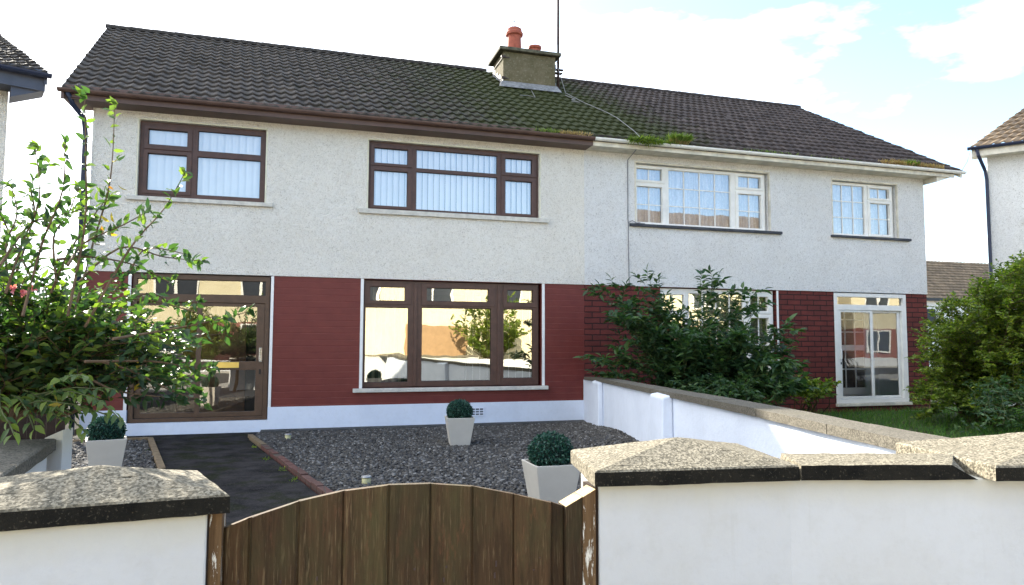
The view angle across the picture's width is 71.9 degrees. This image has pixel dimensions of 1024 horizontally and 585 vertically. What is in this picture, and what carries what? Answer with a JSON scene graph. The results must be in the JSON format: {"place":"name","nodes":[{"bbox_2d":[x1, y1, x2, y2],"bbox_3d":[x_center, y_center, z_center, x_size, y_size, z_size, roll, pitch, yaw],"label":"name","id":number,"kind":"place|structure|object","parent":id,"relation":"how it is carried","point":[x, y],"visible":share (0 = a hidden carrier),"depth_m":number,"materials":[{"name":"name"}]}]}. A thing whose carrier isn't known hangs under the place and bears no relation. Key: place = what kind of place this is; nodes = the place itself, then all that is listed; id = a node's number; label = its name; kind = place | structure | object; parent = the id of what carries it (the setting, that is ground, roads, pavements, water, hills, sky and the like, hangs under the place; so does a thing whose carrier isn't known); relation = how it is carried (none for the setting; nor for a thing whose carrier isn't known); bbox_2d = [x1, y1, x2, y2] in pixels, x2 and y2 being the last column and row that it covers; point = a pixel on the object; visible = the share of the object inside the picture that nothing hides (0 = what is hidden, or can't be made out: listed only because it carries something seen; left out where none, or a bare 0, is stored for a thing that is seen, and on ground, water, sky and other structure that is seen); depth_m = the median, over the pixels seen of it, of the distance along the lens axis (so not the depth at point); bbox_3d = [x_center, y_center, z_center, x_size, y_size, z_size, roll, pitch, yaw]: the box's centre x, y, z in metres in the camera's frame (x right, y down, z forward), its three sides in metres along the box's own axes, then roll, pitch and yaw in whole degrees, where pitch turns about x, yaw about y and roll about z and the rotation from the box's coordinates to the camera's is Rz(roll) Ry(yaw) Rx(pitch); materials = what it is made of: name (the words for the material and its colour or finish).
{"place":"outdoors","nodes":[
{"label":"outdoors","id":0,"kind":"place"},
{"bbox_2d":[26,396,79,434],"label":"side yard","id":1,"kind":"structure","parent":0,"point":[76,426],"depth_m":11.82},
{"bbox_2d":[0,397,66,439],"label":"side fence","id":2,"kind":"object","parent":1,"relation":"on","point":[50,428],"depth_m":9.63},
{"bbox_2d":[71,439,157,468],"bbox_3d":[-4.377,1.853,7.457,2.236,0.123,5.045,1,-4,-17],"label":"gravel","id":3,"kind":"structure","parent":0,"point":[130,450],"depth_m":8.33,"materials":[{"name":"grey gravel"}]},
{"bbox_2d":[0,439,55,476],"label":"boundary wall","id":4,"kind":"structure","parent":3,"relation":"on","point":[24,456],"depth_m":2.87,"materials":[{"name":"grey concrete"}]},
{"bbox_2d":[45,428,72,470],"bbox_3d":[-2.140,1.089,3.301,0.089,0.894,0.107,1,-4,-7],"label":"white post","id":5,"kind":"object","parent":3,"relation":"on","point":[59,457],"visible":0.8,"depth_m":3.28,"materials":[{"name":"white paint"}]},
{"bbox_2d":[85,414,127,466],"bbox_3d":[-3.920,1.491,6.817,0.363,0.629,0.353,2,-5,-29],"label":"topiary planter","id":6,"kind":"object","parent":3,"relation":"on","point":[105,442],"visible":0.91,"depth_m":6.70,"materials":[{"name":"white ceramic"}]},
{"bbox_2d":[0,86,254,444],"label":"flowering shrub","id":7,"kind":"object","parent":3,"relation":"on","point":[58,346],"visible":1,"depth_m":3.42,"materials":[{"name":"green plant"}]},
{"bbox_2d":[73,432,317,543],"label":"path","id":8,"kind":"structure","parent":0,"point":[243,474],"depth_m":7.54,"materials":[{"name":"grey asphalt"}]},
{"bbox_2d":[248,434,333,494],"bbox_3d":[-1.799,1.792,6.498,0.075,0.219,8.616,2,-5,-28],"label":"brick edging","id":9,"kind":"object","parent":8,"relation":"on","point":[310,482],"visible":0.38,"depth_m":7.35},
{"bbox_2d":[255,421,638,495],"bbox_3d":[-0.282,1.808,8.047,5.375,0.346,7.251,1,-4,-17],"label":"gravel","id":10,"kind":"structure","parent":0,"point":[517,432],"depth_m":8.55,"materials":[{"name":"grey gravel"}]},
{"bbox_2d":[284,433,290,438],"bbox_3d":[-3.161,2.036,9.960,0.098,0.093,0.097,1,-4,-17],"label":"garden lamp","id":11,"kind":"object","parent":10,"relation":"on","point":[287,435],"visible":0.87,"depth_m":9.93,"materials":[{"name":"plastic"}]},
{"bbox_2d":[361,475,371,483],"bbox_3d":[-1.351,1.744,6.548,0.098,0.093,0.097,1,-4,-17],"label":"garden lamp","id":12,"kind":"object","parent":10,"relation":"on","point":[366,479],"visible":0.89,"depth_m":6.52,"materials":[{"name":"plastic"}]},
{"bbox_2d":[445,398,474,445],"bbox_3d":[-0.692,1.709,9.355,0.374,0.615,0.379,1,-4,-10],"label":"topiary planter","id":13,"kind":"object","parent":10,"relation":"on","point":[459,419],"visible":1,"depth_m":9.21,"materials":[{"name":"white ceramic"}]},
{"bbox_2d":[521,430,579,502],"bbox_3d":[0.301,1.371,5.430,0.377,0.622,0.381,1,-4,-17],"label":"topiary planter","id":14,"kind":"object","parent":10,"relation":"on","point":[551,472],"visible":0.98,"depth_m":5.30,"materials":[{"name":"white ceramic"}]},
{"bbox_2d":[0,0,1023,313],"label":"sky","id":15,"kind":"structure","parent":0,"point":[931,79],"materials":[{"name":"white"}]},
{"bbox_2d":[804,399,1023,437],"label":"lawn","id":16,"kind":"structure","parent":0,"point":[931,432],"depth_m":12.09,"materials":[{"name":"plant"}]},
{"bbox_2d":[573,264,820,405],"bbox_3d":[2.860,0.840,11.021,3.610,2.668,2.351,-1,-4,16],"label":"elder bush","id":17,"kind":"object","parent":16,"relation":"on","point":[685,354],"visible":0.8,"depth_m":10.84,"materials":[{"name":"green plant"}]},
{"bbox_2d":[669,366,790,405],"bbox_3d":[3.252,1.593,10.200,1.938,1.041,1.580,1,-4,-17],"label":"ground creeper","id":18,"kind":"object","parent":16,"relation":"on","point":[744,392],"visible":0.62,"depth_m":10.15,"materials":[{"name":"green plant"}]},
{"bbox_2d":[777,369,841,413],"bbox_3d":[5.207,1.798,12.300,1.042,0.963,2.322,-2,-5,33],"label":"garden plant","id":19,"kind":"object","parent":16,"relation":"on","point":[826,386],"visible":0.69,"depth_m":11.90,"materials":[{"name":"green plant"}]},
{"bbox_2d":[904,249,1023,419],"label":"hedge bush","id":20,"kind":"object","parent":16,"relation":"on","point":[976,344],"visible":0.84,"depth_m":11.23,"materials":[{"name":"green plant"}]},
{"bbox_2d":[950,360,1023,432],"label":"garden plant","id":21,"kind":"object","parent":16,"relation":"on","point":[1002,399],"visible":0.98,"depth_m":9.88,"materials":[{"name":"green plant"}]},
{"bbox_2d":[926,260,988,367],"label":"house","id":22,"kind":"structure","parent":0,"point":[944,278],"depth_m":43.53,"materials":[{"name":"brown tile"}]},
{"bbox_2d":[927,309,935,325],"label":"window","id":23,"kind":"structure","parent":22,"relation":"in","point":[929,316],"depth_m":40.72,"materials":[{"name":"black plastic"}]},
{"label":"ground","id":24,"kind":"structure","parent":0,"visible":0},
{"bbox_2d":[0,34,51,240],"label":"house","id":25,"kind":"structure","parent":24,"relation":"on","point":[23,76],"depth_m":10.68,"materials":[{"name":"concrete"}]},
{"bbox_2d":[0,465,229,584],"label":"garden wall","id":26,"kind":"structure","parent":24,"relation":"on","point":[103,525],"depth_m":1.81,"materials":[{"name":"paint"}]},
{"bbox_2d":[72,437,165,468],"bbox_3d":[-4.593,1.985,8.813,3.540,0.145,1.083,-3,-5,41],"label":"timber edging","id":27,"kind":"object","parent":24,"relation":"on","point":[158,461],"visible":0.43,"depth_m":8.66,"materials":[{"name":"brown wood"}]},
{"bbox_2d":[206,513,225,584],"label":"gate post","id":28,"kind":"object","parent":24,"relation":"on","point":[215,537],"depth_m":1.91,"materials":[{"name":"wood"}]},
{"bbox_2d":[222,482,563,584],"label":"wooden gate","id":29,"kind":"structure","parent":28,"relation":"attached to","point":[428,533],"depth_m":2.10,"materials":[{"name":"brown wood"}]},
{"bbox_2d":[56,20,595,436],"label":"house","id":30,"kind":"structure","parent":24,"relation":"on","point":[383,241],"depth_m":11.90,"materials":[{"name":"white paint"}]},
{"bbox_2d":[134,302,202,418],"bbox_3d":[-5.253,1.030,10.815,0.914,1.757,0.035,1,-4,-17],"label":"sliding door","id":31,"kind":"structure","parent":30,"relation":"in","point":[137,414],"depth_m":10.74,"materials":[{"name":"brown wood"}]},
{"bbox_2d":[138,121,265,202],"bbox_3d":[-4.862,-2.033,11.160,1.840,1.190,0.141,1,-4,-17],"label":"window","id":32,"kind":"structure","parent":30,"relation":"in","point":[229,164],"depth_m":11.16,"materials":[{"name":"brown plastic"}]},
{"bbox_2d":[175,306,246,411],"bbox_3d":[-5.196,1.074,12.236,1.100,2.040,0.050,1,-4,-17],"label":"inner door","id":33,"kind":"structure","parent":30,"relation":"in","point":[226,390],"depth_m":12.26,"materials":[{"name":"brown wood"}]},
{"bbox_2d":[194,303,264,416],"bbox_3d":[-4.396,1.046,11.008,0.989,1.757,0.070,1,-4,-17],"label":"sliding door","id":34,"kind":"structure","parent":30,"relation":"in","point":[258,365],"depth_m":11.07,"materials":[{"name":"glass"}]},
{"bbox_2d":[362,280,537,386],"bbox_3d":[-1.021,0.716,12.167,3.058,1.770,0.216,1,-4,-17],"label":"window","id":35,"kind":"structure","parent":30,"relation":"in","point":[415,296],"depth_m":11.99,"materials":[{"name":"brown plastic"}]},
{"bbox_2d":[368,141,537,217],"bbox_3d":[-0.988,-1.930,12.317,3.010,1.170,0.141,1,-4,-17],"label":"window","id":36,"kind":"structure","parent":30,"relation":"in","point":[388,187],"depth_m":12.31,"materials":[{"name":"brown plastic"}]},
{"bbox_2d":[535,126,561,132],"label":"gutter plant","id":37,"kind":"object","parent":30,"relation":"on","point":[552,131],"visible":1,"depth_m":12.28,"materials":[{"name":"green plant"}]},
{"bbox_2d":[560,129,591,135],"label":"gutter plant","id":38,"kind":"object","parent":30,"relation":"on","point":[577,133],"visible":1,"depth_m":12.39,"materials":[{"name":"green plant"}]},
{"bbox_2d":[260,420,585,432],"bbox_3d":[-1.287,2.311,11.649,5.410,0.235,0.288,1,-4,-17],"label":"kerb strip","id":39,"kind":"object","parent":24,"relation":"on","point":[386,427],"visible":0.29,"depth_m":11.48,"materials":[{"name":"concrete"}]},
{"bbox_2d":[558,481,598,584],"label":"gate post","id":40,"kind":"object","parent":24,"relation":"on","point":[581,536],"visible":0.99,"depth_m":2.25,"materials":[{"name":"brown wood"}]},
{"bbox_2d":[537,76,966,412],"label":"house","id":41,"kind":"structure","parent":24,"relation":"on","point":[828,248],"depth_m":14.16,"materials":[{"name":"paint"}]},
{"bbox_2d":[555,0,563,88],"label":"aerial mast","id":42,"kind":"object","parent":41,"relation":"on","point":[558,71],"visible":0.76,"depth_m":16.39,"materials":[{"name":"grey metal"}]},
{"bbox_2d":[520,68,639,136],"bbox_3d":[1.329,-3.993,14.254,1.416,2.550,3.334,3,-5,-32],"label":"roof cable","id":43,"kind":"object","parent":41,"relation":"on","point":[573,99],"visible":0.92,"depth_m":15.05,"materials":[{"name":"grey plastic"}]},
{"bbox_2d":[627,150,644,282],"bbox_3d":[2.349,-1.382,12.960,0.344,2.467,0.341,1,-4,-17],"label":"wall cable","id":44,"kind":"object","parent":41,"relation":"attached to","point":[627,215],"depth_m":13.07,"materials":[{"name":"grey plastic"}]},
{"bbox_2d":[626,133,663,147],"bbox_3d":[2.421,-2.737,12.710,0.835,0.302,0.245,1,-4,-17],"label":"gutter plant","id":45,"kind":"object","parent":41,"relation":"on","point":[646,140],"visible":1,"depth_m":12.71,"materials":[{"name":"green plant"}]},
{"bbox_2d":[659,139,684,145],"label":"gutter plant","id":46,"kind":"object","parent":41,"relation":"on","point":[666,141],"visible":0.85,"depth_m":12.89,"materials":[{"name":"green plant"}]},
{"bbox_2d":[669,139,691,144],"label":"gutter plant","id":47,"kind":"object","parent":41,"relation":"on","point":[670,140],"visible":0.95,"depth_m":12.97,"materials":[{"name":"green plant"}]},
{"bbox_2d":[665,131,696,144],"bbox_3d":[3.081,-2.866,13.021,0.748,0.281,0.443,1,-4,-17],"label":"gutter plant","id":48,"kind":"object","parent":41,"relation":"on","point":[674,136],"visible":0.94,"depth_m":12.98,"materials":[{"name":"green plant"}]},
{"bbox_2d":[636,164,765,230],"bbox_3d":[3.646,-1.806,13.726,2.880,1.150,0.168,1,-4,-17],"label":"window","id":49,"kind":"structure","parent":41,"relation":"in","point":[664,195],"depth_m":13.77,"materials":[{"name":"white plastic"}]},
{"bbox_2d":[660,288,773,370],"bbox_3d":[3.929,0.785,13.636,2.510,1.670,0.198,1,-4,-17],"label":"window","id":50,"kind":"structure","parent":41,"relation":"in","point":[685,295],"depth_m":13.78,"materials":[{"name":"white plastic"}]},
{"bbox_2d":[750,149,798,155],"bbox_3d":[4.987,-2.712,13.609,1.289,0.088,0.194,1,-4,-17],"label":"gutter plant","id":51,"kind":"object","parent":41,"relation":"on","point":[767,151],"visible":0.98,"depth_m":13.59,"materials":[{"name":"green plant"}]},
{"bbox_2d":[837,302,869,394],"bbox_3d":[7.339,1.211,15.345,1.000,2.000,0.050,1,-4,-17],"label":"inner door","id":52,"kind":"structure","parent":41,"relation":"in","point":[854,325],"depth_m":15.38,"materials":[{"name":"clear glass"}]},
{"bbox_2d":[839,310,874,398],"bbox_3d":[7.034,1.263,14.406,0.858,1.797,0.062,1,-4,-17],"label":"sliding door","id":53,"kind":"structure","parent":41,"relation":"in","point":[870,312],"depth_m":14.46,"materials":[{"name":"white plastic"}]},
{"bbox_2d":[832,182,893,237],"bbox_3d":[7.286,-1.709,14.813,1.620,1.130,0.168,1,-4,-17],"label":"window","id":54,"kind":"structure","parent":41,"relation":"in","point":[858,209],"depth_m":14.83,"materials":[{"name":"white plastic"}]},
{"bbox_2d":[868,311,901,397],"bbox_3d":[7.758,1.285,14.679,0.794,1.797,0.035,1,-4,-17],"label":"sliding door","id":55,"kind":"structure","parent":41,"relation":"in","point":[897,312],"depth_m":14.74,"materials":[{"name":"white plastic"}]},
{"bbox_2d":[877,158,914,165],"bbox_3d":[7.871,-2.673,14.451,0.957,0.166,0.317,1,-4,-17],"label":"gutter plant","id":56,"kind":"object","parent":41,"relation":"on","point":[893,161],"visible":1,"depth_m":14.41,"materials":[{"name":"yellow plant"}]},
{"bbox_2d":[903,159,920,165],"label":"gutter plant","id":57,"kind":"object","parent":41,"relation":"on","point":[911,162],"visible":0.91,"depth_m":14.53,"materials":[{"name":"green plant"}]},
{"bbox_2d":[915,161,944,168],"bbox_3d":[8.652,-2.646,14.686,0.948,0.150,0.262,1,-4,-17],"label":"gutter plant","id":58,"kind":"object","parent":41,"relation":"on","point":[926,165],"visible":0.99,"depth_m":14.66,"materials":[{"name":"yellow plant"}]},
{"bbox_2d":[583,377,948,458],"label":"party wall","id":59,"kind":"structure","parent":24,"relation":"on","point":[641,411],"depth_m":5.36,"materials":[{"name":"white paint"}]},
{"bbox_2d":[571,432,1023,584],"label":"garden wall","id":60,"kind":"structure","parent":24,"relation":"on","point":[691,511],"depth_m":2.38,"materials":[{"name":"paint"}]},
{"bbox_2d":[967,108,1023,406],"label":"house","id":61,"kind":"structure","parent":24,"relation":"on","point":[1004,180],"depth_m":15.78,"materials":[{"name":"white paint"}]}
]}

